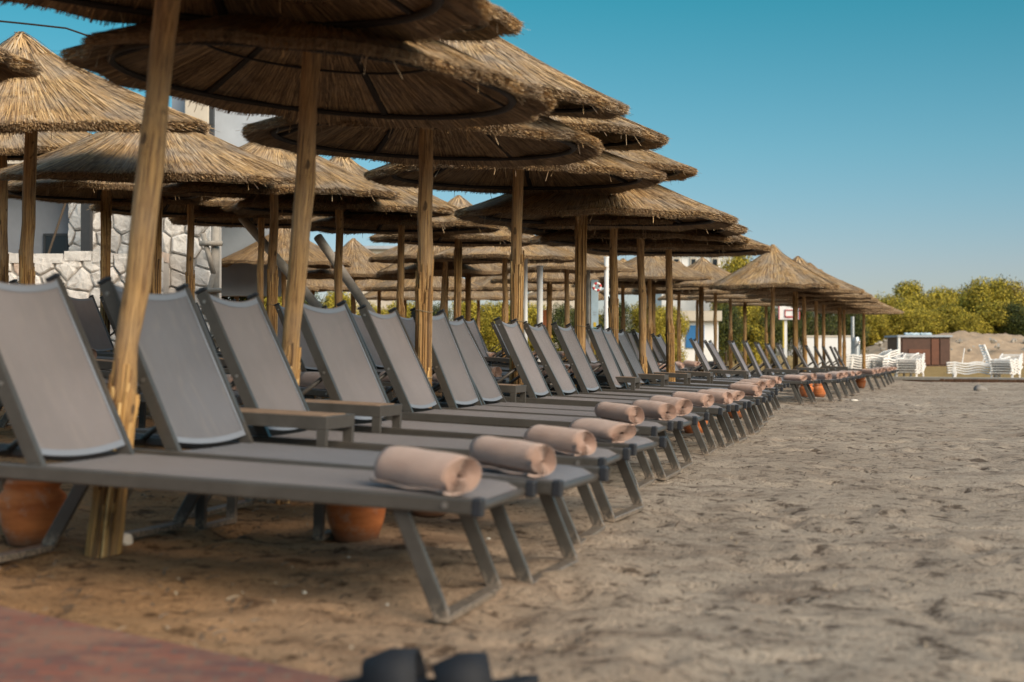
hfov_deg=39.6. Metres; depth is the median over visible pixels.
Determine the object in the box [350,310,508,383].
sun lounger
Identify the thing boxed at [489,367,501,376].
rolled towel
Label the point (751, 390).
rolled towel
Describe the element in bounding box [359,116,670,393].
thatched umbrella
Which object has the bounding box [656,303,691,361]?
bush
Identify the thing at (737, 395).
rolled towel
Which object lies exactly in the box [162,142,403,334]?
thatched umbrella
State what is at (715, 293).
thatched umbrella
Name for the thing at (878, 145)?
sky
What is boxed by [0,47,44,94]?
thatched umbrella
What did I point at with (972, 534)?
sand
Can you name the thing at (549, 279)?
thatched umbrella
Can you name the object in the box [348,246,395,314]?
house
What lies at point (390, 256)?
thatched umbrella
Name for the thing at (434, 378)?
rolled towel
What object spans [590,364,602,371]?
rolled towel
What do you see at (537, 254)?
thatched umbrella
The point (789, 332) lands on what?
bush
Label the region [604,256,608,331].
white post
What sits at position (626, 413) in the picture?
rolled towel
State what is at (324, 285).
thatched umbrella
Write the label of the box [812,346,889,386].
sun lounger
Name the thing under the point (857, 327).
bush
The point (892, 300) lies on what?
tree
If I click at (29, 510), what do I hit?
clay pot
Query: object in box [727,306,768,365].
bush
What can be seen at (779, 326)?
bush
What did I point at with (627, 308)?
bush
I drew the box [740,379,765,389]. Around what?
rolled towel
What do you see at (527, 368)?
sun lounger
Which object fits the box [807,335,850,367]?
wall
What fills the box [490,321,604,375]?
sun lounger
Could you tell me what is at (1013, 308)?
tree
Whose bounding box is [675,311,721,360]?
hut
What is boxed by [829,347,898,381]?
sun lounger
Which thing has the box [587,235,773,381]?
thatched umbrella
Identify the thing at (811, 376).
rolled towel
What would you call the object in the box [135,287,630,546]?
sun lounger
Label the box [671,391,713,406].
rolled towel
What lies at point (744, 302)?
thatched umbrella
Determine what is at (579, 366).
sun lounger
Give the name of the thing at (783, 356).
sun lounger
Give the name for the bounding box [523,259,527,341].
white post
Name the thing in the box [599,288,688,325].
thatched umbrella
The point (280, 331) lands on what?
sun lounger
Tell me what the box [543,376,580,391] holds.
side table
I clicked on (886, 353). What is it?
stacked lounger
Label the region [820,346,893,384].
sun lounger
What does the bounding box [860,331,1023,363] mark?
hill
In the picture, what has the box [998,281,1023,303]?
tree
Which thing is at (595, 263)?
thatched umbrella
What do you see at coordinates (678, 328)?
thatched umbrella
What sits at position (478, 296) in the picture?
thatched umbrella
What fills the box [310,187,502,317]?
thatched umbrella
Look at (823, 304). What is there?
thatched umbrella
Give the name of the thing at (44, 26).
cable
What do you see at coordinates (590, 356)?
sun lounger
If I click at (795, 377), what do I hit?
rolled towel
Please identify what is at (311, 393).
sun lounger
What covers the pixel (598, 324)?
bush
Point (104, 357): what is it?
sun lounger
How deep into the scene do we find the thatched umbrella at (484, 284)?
32.26 m
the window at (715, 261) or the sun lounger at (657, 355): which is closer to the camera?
the sun lounger at (657, 355)
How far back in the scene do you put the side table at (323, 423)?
5.52 m
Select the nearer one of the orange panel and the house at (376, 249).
the orange panel
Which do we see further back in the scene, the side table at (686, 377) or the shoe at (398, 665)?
the side table at (686, 377)
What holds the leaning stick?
attached to the grey building
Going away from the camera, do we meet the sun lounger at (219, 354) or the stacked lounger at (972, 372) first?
the sun lounger at (219, 354)
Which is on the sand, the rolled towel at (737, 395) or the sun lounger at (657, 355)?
the sun lounger at (657, 355)
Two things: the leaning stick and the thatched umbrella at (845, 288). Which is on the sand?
the thatched umbrella at (845, 288)
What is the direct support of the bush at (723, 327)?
on the sand
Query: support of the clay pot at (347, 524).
on the sand
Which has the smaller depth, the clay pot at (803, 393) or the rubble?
the clay pot at (803, 393)
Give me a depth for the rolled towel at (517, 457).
4.67 m
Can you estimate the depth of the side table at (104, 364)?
9.67 m
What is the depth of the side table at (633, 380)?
13.74 m
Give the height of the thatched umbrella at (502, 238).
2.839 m
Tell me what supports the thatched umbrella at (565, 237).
on the sand
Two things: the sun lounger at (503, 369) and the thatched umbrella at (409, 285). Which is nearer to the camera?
the sun lounger at (503, 369)
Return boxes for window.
[43,233,68,253]
[673,257,679,261]
[690,257,696,264]
[711,257,718,266]
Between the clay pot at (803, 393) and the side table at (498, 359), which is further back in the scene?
the clay pot at (803, 393)
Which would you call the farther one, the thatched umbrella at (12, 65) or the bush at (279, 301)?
the bush at (279, 301)
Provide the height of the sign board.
1.100 m
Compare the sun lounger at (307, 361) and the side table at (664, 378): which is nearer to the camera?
the sun lounger at (307, 361)
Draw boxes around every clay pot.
[0,479,66,546]
[326,504,385,542]
[411,511,446,516]
[683,421,707,433]
[728,409,745,417]
[799,384,813,396]
[813,383,825,396]
[855,378,865,387]
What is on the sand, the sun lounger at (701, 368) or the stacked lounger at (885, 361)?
the sun lounger at (701, 368)
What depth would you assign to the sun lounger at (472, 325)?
18.77 m
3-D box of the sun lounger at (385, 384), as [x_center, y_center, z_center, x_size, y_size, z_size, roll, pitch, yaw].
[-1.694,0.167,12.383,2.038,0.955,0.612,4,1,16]
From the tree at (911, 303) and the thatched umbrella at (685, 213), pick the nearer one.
the thatched umbrella at (685, 213)
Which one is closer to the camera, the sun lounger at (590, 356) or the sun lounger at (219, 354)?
the sun lounger at (219, 354)
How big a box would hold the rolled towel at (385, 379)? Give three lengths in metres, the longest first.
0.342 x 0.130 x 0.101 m
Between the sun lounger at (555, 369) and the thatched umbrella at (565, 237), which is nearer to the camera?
the sun lounger at (555, 369)
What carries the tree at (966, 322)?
on the hill
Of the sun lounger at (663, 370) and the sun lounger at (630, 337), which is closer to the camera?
the sun lounger at (663, 370)
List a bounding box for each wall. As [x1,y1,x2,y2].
[8,251,168,369]
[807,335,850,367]
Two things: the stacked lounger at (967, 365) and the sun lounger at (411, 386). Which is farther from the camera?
the stacked lounger at (967, 365)
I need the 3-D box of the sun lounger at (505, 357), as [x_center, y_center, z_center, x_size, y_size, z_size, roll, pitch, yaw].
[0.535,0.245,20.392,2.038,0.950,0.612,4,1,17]
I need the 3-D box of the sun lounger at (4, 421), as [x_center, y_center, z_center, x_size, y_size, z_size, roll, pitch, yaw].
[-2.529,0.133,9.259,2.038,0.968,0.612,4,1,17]
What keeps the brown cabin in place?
on the sand
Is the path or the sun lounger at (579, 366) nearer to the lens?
the path
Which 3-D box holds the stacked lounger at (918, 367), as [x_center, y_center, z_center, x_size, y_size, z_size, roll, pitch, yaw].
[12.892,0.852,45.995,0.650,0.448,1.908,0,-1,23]
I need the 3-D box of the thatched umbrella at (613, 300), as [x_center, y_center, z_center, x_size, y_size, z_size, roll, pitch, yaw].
[1.237,-0.446,15.196,2.656,2.776,2.629,0,-1,0]
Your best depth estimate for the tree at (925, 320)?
101.81 m
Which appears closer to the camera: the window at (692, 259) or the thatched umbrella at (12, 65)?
the thatched umbrella at (12, 65)
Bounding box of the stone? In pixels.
[973,385,988,390]
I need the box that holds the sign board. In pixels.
[591,280,597,328]
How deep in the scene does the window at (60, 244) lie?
23.82 m
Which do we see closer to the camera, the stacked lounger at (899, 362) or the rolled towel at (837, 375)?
the rolled towel at (837, 375)
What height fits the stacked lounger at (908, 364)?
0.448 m
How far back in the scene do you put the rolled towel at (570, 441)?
5.61 m
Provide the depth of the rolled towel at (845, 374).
25.09 m
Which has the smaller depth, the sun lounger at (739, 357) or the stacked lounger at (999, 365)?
the sun lounger at (739, 357)
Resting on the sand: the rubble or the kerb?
the kerb
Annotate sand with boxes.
[0,356,1023,681]
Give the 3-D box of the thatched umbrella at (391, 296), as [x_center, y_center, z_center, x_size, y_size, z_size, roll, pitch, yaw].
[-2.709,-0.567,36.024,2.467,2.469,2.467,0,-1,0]
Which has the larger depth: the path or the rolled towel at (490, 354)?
the rolled towel at (490, 354)
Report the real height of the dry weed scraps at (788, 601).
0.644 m
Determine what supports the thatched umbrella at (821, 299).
on the sand
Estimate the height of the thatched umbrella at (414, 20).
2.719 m
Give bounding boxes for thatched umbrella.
[0,0,501,557]
[0,31,218,284]
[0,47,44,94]
[0,131,91,282]
[0,131,295,409]
[8,178,218,369]
[52,0,559,503]
[88,197,252,299]
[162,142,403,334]
[166,207,316,305]
[221,228,352,306]
[223,156,454,307]
[238,37,632,407]
[281,279,366,295]
[281,280,318,291]
[307,238,415,313]
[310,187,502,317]
[326,279,411,313]
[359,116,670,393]
[364,291,451,317]
[367,195,543,320]
[368,244,509,311]
[369,276,481,293]
[377,262,508,317]
[433,244,574,357]
[439,277,509,330]
[452,150,739,386]
[465,263,530,320]
[473,276,563,294]
[489,272,603,337]
[501,246,636,360]
[503,214,750,383]
[526,228,750,383]
[528,284,609,327]
[570,258,660,330]
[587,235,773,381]
[590,255,622,351]
[597,256,712,348]
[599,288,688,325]
[609,280,677,358]
[634,261,707,360]
[652,257,730,371]
[658,294,708,360]
[673,289,744,374]
[687,294,760,369]
[705,299,769,364]
[706,244,839,372]
[731,256,865,369]
[732,303,790,368]
[745,263,873,370]
[759,269,879,366]
[775,300,883,367]
[789,280,893,365]
[798,307,895,365]
[818,301,903,377]
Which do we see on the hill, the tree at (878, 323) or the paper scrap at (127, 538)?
the tree at (878, 323)
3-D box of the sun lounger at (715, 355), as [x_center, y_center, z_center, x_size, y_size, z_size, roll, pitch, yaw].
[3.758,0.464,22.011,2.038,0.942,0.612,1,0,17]
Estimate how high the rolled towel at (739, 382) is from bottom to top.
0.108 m
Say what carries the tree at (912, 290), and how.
on the sand
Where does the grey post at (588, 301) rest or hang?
on the sand
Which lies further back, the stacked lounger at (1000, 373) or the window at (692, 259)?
the window at (692, 259)
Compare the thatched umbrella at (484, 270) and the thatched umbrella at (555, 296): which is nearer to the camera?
the thatched umbrella at (484, 270)
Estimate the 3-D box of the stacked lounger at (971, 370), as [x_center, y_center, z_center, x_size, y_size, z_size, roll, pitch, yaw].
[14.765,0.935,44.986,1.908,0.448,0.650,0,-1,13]
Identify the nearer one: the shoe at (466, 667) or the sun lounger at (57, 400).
the shoe at (466, 667)
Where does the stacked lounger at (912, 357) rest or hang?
on the stacked lounger at (899, 362)
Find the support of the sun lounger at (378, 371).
on the sand
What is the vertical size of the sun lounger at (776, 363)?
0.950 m
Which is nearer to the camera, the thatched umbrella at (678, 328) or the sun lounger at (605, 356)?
the sun lounger at (605, 356)
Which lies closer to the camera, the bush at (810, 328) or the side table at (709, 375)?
the side table at (709, 375)
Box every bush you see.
[221,297,266,302]
[264,291,281,309]
[304,293,325,305]
[321,291,359,314]
[357,302,389,313]
[383,300,414,317]
[409,302,452,320]
[448,300,496,350]
[476,300,530,351]
[528,301,552,350]
[551,302,573,360]
[571,309,603,359]
[599,301,637,347]
[625,300,665,338]
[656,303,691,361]
[709,255,752,363]
[711,303,754,364]
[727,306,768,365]
[742,306,788,359]
[763,306,806,365]
[787,311,826,354]
[811,313,847,334]
[833,314,870,354]
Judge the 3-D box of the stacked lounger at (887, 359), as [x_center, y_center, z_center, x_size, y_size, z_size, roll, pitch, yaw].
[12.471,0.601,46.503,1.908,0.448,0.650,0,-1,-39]
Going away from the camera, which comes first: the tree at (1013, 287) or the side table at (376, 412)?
the side table at (376, 412)
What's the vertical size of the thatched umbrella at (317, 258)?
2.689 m
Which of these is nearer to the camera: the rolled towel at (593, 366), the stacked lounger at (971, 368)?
the rolled towel at (593, 366)
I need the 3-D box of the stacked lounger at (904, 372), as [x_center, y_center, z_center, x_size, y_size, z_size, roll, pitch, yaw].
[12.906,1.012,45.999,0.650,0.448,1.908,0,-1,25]
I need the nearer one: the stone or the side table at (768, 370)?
the side table at (768, 370)
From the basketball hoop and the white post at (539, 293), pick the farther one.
the basketball hoop
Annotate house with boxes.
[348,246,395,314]
[528,291,574,347]
[656,256,731,310]
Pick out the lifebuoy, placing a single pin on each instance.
(596, 283)
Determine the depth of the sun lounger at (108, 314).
15.41 m
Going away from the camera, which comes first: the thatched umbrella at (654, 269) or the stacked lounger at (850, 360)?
the thatched umbrella at (654, 269)
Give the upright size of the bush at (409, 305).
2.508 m
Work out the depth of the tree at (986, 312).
102.02 m
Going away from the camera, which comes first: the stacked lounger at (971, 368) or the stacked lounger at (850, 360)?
the stacked lounger at (971, 368)
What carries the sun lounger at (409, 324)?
on the sand
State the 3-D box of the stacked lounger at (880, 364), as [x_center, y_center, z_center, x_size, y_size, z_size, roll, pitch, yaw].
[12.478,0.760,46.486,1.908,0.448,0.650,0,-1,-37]
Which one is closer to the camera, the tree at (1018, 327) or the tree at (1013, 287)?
the tree at (1018, 327)
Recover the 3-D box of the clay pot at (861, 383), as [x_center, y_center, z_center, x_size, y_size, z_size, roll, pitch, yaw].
[7.836,0.951,31.992,0.244,0.243,0.244,0,-1,-1]
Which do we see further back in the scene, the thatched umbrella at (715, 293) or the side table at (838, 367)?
the thatched umbrella at (715, 293)
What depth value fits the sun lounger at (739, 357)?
22.83 m
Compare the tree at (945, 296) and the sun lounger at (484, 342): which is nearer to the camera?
the sun lounger at (484, 342)
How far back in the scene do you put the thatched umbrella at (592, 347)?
29.96 m
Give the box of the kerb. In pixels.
[887,376,1023,382]
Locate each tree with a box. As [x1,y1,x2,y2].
[847,314,897,346]
[874,291,916,307]
[875,304,917,338]
[892,279,944,312]
[895,296,927,332]
[897,307,950,334]
[923,286,957,308]
[929,304,964,333]
[932,301,972,312]
[946,286,962,305]
[948,311,993,333]
[955,274,1023,328]
[972,300,1022,334]
[992,300,1023,335]
[997,310,1023,334]
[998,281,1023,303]
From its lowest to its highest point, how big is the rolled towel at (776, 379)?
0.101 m
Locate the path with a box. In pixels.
[0,606,343,681]
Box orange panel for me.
[543,310,546,325]
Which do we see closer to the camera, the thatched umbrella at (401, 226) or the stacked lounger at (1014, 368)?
the thatched umbrella at (401, 226)
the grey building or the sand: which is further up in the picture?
the grey building
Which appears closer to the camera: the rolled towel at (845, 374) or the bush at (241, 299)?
the rolled towel at (845, 374)
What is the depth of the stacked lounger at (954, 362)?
44.77 m
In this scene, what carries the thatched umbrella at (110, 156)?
on the sand
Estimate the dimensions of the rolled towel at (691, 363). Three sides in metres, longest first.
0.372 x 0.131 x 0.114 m
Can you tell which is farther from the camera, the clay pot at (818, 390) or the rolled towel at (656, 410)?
the clay pot at (818, 390)
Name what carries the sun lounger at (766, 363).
on the sand
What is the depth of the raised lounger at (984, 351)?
45.87 m
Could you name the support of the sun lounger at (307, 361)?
on the sand
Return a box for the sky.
[0,0,1023,355]
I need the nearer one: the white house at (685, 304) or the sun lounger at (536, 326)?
the sun lounger at (536, 326)
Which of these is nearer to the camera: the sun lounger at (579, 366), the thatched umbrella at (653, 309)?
the sun lounger at (579, 366)
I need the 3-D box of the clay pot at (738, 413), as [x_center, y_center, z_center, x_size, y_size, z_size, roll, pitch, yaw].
[2.596,0.770,16.493,0.244,0.243,0.244,0,-1,-23]
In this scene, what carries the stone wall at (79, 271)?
on the sand
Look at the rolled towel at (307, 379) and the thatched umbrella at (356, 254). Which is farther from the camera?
the thatched umbrella at (356, 254)
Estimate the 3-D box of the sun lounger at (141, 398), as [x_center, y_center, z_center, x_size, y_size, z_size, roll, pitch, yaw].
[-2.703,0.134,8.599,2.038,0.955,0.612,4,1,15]
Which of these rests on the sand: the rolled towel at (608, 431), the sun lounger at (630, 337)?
the sun lounger at (630, 337)
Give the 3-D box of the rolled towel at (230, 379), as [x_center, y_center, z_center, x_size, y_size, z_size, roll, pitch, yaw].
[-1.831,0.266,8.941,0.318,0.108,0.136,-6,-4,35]
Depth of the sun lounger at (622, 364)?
14.64 m
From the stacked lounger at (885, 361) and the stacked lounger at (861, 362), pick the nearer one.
the stacked lounger at (885, 361)
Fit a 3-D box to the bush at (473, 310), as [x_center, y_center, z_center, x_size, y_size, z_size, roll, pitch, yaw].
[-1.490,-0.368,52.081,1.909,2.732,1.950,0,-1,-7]
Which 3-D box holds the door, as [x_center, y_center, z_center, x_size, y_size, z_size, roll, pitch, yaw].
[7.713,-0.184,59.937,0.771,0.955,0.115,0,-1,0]
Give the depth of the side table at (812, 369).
27.06 m
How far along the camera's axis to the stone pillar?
21.60 m
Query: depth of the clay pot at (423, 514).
6.37 m
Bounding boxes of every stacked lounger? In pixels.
[837,364,881,367]
[846,349,898,361]
[846,352,898,364]
[846,354,897,366]
[846,356,898,368]
[867,353,918,365]
[867,355,903,367]
[867,363,896,367]
[867,365,896,366]
[896,353,924,365]
[896,355,924,368]
[896,358,924,371]
[896,363,925,376]
[896,365,925,376]
[897,360,924,374]
[946,356,1010,368]
[946,361,1004,372]
[946,366,1009,376]
[947,361,1009,374]
[947,366,1005,376]
[989,353,1022,366]
[989,356,1022,369]
[989,366,1022,377]
[990,358,1022,372]
[990,365,1021,377]
[991,361,1022,375]
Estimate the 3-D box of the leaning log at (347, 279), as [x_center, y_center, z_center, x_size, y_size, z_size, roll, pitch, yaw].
[-1.987,-0.452,19.504,1.891,2.119,0.135,0,-1,34]
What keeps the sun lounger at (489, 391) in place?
on the sand
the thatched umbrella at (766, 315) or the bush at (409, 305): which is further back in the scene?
the bush at (409, 305)
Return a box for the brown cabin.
[884,335,952,365]
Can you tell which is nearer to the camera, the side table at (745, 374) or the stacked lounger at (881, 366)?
the side table at (745, 374)
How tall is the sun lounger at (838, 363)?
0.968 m
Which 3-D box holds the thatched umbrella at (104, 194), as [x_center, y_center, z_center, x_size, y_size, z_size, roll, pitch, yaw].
[-4.479,-0.834,15.609,2.507,2.824,2.514,0,-1,0]
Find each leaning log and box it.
[239,218,322,307]
[314,234,375,312]
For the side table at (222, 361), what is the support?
on the sand
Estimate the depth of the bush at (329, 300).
45.82 m
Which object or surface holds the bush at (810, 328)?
on the sand
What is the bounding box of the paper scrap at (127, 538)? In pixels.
[122,533,132,545]
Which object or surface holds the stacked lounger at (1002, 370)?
on the stacked lounger at (1000, 373)
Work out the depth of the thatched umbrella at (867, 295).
32.96 m
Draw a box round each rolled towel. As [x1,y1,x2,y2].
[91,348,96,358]
[226,374,236,390]
[299,372,325,389]
[369,446,481,495]
[379,371,389,381]
[432,374,438,382]
[469,436,555,476]
[487,352,495,356]
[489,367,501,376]
[523,425,596,455]
[569,418,635,442]
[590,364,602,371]
[594,402,643,424]
[631,400,676,419]
[649,395,692,415]
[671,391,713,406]
[676,362,683,368]
[684,360,699,366]
[697,389,732,403]
[707,388,744,400]
[728,383,761,396]
[735,381,758,385]
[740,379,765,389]
[750,378,774,387]
[759,375,781,383]
[783,375,806,380]
[798,373,816,379]
[816,373,831,379]
[827,372,843,378]
[832,371,847,376]
[842,371,854,375]
[861,369,875,373]
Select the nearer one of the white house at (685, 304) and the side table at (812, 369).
the side table at (812, 369)
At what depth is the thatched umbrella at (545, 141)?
8.69 m
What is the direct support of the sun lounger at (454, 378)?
on the sand
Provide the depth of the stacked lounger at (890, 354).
47.66 m
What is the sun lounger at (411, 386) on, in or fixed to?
on the sand
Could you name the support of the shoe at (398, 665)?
on the path
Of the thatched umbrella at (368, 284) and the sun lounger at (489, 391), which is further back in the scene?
the thatched umbrella at (368, 284)
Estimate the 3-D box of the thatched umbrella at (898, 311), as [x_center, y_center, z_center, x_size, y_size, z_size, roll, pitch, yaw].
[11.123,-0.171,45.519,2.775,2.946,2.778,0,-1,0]
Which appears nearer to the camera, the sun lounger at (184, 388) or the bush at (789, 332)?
the sun lounger at (184, 388)
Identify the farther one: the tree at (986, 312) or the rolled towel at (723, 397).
the tree at (986, 312)
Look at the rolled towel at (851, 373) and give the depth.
26.48 m
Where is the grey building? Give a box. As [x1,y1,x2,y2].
[7,96,280,296]
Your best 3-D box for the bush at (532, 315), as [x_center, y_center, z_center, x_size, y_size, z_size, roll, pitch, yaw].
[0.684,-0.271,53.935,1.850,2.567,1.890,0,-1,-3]
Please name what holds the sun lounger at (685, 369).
on the sand
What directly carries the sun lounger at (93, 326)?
on the sand
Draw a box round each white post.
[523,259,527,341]
[536,265,542,361]
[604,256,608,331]
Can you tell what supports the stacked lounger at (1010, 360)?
on the stacked lounger at (1013, 363)
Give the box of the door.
[686,325,698,347]
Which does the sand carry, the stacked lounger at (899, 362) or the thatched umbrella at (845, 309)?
the thatched umbrella at (845, 309)
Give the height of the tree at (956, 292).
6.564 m
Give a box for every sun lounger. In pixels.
[0,273,536,622]
[0,279,242,427]
[0,384,238,410]
[70,295,113,356]
[96,356,112,369]
[97,276,608,583]
[99,296,222,369]
[100,370,328,419]
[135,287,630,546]
[196,303,222,356]
[222,299,436,406]
[266,311,282,345]
[274,303,435,382]
[300,300,666,521]
[315,305,499,399]
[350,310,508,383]
[357,304,673,489]
[389,307,697,479]
[392,315,508,396]
[434,313,708,470]
[438,317,573,392]
[466,318,508,367]
[476,324,536,356]
[489,343,563,358]
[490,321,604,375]
[490,322,542,366]
[494,317,730,455]
[502,321,746,447]
[506,323,569,365]
[547,322,759,442]
[550,323,771,434]
[561,326,665,371]
[564,338,598,363]
[592,354,691,370]
[596,327,773,428]
[598,329,777,424]
[618,331,703,376]
[625,331,702,376]
[631,329,782,418]
[646,336,726,375]
[649,333,789,410]
[689,338,810,404]
[691,340,822,403]
[716,340,840,401]
[732,340,848,400]
[739,342,854,397]
[752,343,860,394]
[763,343,864,392]
[792,345,878,390]
[799,345,885,389]
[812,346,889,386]
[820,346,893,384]
[828,346,896,382]
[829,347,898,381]
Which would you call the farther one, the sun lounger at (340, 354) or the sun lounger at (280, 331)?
the sun lounger at (280, 331)
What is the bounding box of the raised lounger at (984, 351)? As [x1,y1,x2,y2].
[955,344,990,364]
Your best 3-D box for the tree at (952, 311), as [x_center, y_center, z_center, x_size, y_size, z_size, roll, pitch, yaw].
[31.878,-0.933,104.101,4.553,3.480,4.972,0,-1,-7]
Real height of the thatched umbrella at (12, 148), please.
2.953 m
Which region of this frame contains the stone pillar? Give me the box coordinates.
[163,218,221,350]
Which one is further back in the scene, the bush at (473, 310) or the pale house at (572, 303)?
the pale house at (572, 303)
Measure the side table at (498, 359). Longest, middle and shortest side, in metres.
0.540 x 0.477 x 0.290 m
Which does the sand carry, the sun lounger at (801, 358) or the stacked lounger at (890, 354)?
the sun lounger at (801, 358)
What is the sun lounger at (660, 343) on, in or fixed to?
on the sand
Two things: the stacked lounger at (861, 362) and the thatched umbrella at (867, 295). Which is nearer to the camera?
the thatched umbrella at (867, 295)
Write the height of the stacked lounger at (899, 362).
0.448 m
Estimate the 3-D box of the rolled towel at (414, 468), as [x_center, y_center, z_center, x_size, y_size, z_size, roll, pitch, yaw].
[-0.257,0.372,4.126,0.132,0.114,0.372,1,2,-44]
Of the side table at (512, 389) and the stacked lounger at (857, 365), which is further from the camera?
the stacked lounger at (857, 365)
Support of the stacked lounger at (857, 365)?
on the stacked lounger
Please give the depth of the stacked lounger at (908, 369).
45.64 m
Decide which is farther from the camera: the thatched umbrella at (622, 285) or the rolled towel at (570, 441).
the thatched umbrella at (622, 285)
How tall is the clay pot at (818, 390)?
0.243 m
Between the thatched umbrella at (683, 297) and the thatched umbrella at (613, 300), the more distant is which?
the thatched umbrella at (683, 297)
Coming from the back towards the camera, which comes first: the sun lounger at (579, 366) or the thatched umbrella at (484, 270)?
the thatched umbrella at (484, 270)
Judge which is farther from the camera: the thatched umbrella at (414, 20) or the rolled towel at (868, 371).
the rolled towel at (868, 371)
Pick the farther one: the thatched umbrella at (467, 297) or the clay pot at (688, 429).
the thatched umbrella at (467, 297)
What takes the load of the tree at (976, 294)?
on the sand
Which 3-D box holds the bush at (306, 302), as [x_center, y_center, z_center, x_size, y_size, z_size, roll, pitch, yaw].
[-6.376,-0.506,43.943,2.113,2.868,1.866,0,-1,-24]
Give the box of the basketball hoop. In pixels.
[778,306,799,357]
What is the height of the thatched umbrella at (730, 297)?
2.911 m
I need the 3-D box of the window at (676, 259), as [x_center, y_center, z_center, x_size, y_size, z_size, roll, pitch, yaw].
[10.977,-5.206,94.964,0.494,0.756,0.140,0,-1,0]
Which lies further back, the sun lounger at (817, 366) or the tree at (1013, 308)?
the tree at (1013, 308)
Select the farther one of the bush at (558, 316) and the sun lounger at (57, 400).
the bush at (558, 316)
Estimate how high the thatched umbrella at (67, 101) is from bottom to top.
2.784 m
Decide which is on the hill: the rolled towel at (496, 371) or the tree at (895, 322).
the tree at (895, 322)
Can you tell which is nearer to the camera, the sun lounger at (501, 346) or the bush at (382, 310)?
the sun lounger at (501, 346)
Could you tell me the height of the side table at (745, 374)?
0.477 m
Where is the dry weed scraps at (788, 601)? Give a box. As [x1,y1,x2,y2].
[0,383,954,681]
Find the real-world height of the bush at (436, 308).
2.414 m
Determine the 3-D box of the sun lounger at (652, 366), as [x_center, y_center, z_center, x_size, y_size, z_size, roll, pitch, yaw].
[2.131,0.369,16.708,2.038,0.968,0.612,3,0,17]
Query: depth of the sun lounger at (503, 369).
17.81 m
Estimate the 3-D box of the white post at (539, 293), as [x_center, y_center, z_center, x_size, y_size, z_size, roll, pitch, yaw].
[0.470,-0.290,24.004,0.115,1.963,0.118,0,-1,0]
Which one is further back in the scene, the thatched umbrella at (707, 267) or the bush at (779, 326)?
the bush at (779, 326)
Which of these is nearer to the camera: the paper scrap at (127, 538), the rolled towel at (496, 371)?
the paper scrap at (127, 538)
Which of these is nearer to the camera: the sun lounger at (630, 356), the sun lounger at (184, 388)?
the sun lounger at (184, 388)
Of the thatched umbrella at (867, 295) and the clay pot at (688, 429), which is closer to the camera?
the clay pot at (688, 429)
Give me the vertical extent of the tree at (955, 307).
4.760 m
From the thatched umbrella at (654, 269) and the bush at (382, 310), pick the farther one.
the bush at (382, 310)
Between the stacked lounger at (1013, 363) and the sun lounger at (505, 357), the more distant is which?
the stacked lounger at (1013, 363)
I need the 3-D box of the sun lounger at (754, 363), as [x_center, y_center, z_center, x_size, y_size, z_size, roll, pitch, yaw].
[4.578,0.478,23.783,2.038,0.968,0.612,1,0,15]
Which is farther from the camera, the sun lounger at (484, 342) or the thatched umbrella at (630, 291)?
the thatched umbrella at (630, 291)
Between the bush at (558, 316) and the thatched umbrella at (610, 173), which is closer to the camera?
the thatched umbrella at (610, 173)
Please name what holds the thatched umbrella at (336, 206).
on the sand
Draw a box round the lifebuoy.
[592,282,601,291]
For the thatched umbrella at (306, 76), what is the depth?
6.73 m
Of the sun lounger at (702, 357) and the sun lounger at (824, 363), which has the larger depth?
the sun lounger at (824, 363)
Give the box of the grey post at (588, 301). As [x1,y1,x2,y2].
[586,270,589,343]
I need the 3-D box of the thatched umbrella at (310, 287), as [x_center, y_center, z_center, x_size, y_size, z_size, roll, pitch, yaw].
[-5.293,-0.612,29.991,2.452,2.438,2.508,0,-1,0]
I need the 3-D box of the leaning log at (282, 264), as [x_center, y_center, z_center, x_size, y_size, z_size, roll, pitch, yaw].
[-2.992,-0.853,19.509,1.980,1.874,0.128,0,-1,32]
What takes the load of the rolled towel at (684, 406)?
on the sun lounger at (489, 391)
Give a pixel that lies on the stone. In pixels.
(979, 388)
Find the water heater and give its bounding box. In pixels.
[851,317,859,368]
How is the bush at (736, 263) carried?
on the sand
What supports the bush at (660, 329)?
on the sand
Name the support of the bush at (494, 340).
on the sand
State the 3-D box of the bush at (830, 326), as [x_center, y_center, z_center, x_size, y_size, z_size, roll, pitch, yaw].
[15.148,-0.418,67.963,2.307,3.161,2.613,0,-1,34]
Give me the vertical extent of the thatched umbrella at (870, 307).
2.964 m
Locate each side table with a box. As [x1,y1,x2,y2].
[96,359,146,427]
[195,408,354,540]
[219,358,226,365]
[267,399,401,503]
[442,383,526,427]
[484,357,509,362]
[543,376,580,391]
[595,375,639,389]
[638,374,668,385]
[647,372,690,383]
[675,371,712,383]
[709,369,748,379]
[765,368,798,397]
[796,367,825,389]
[823,366,847,387]
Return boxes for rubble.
[875,338,1023,354]
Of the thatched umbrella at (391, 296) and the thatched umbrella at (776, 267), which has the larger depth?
the thatched umbrella at (391, 296)
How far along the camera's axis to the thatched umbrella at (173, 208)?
17.58 m
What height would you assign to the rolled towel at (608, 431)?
0.090 m
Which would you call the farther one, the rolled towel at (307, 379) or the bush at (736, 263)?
the bush at (736, 263)
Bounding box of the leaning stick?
[47,203,66,253]
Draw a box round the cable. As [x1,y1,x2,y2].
[0,20,87,36]
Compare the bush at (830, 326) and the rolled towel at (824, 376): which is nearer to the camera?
the rolled towel at (824, 376)

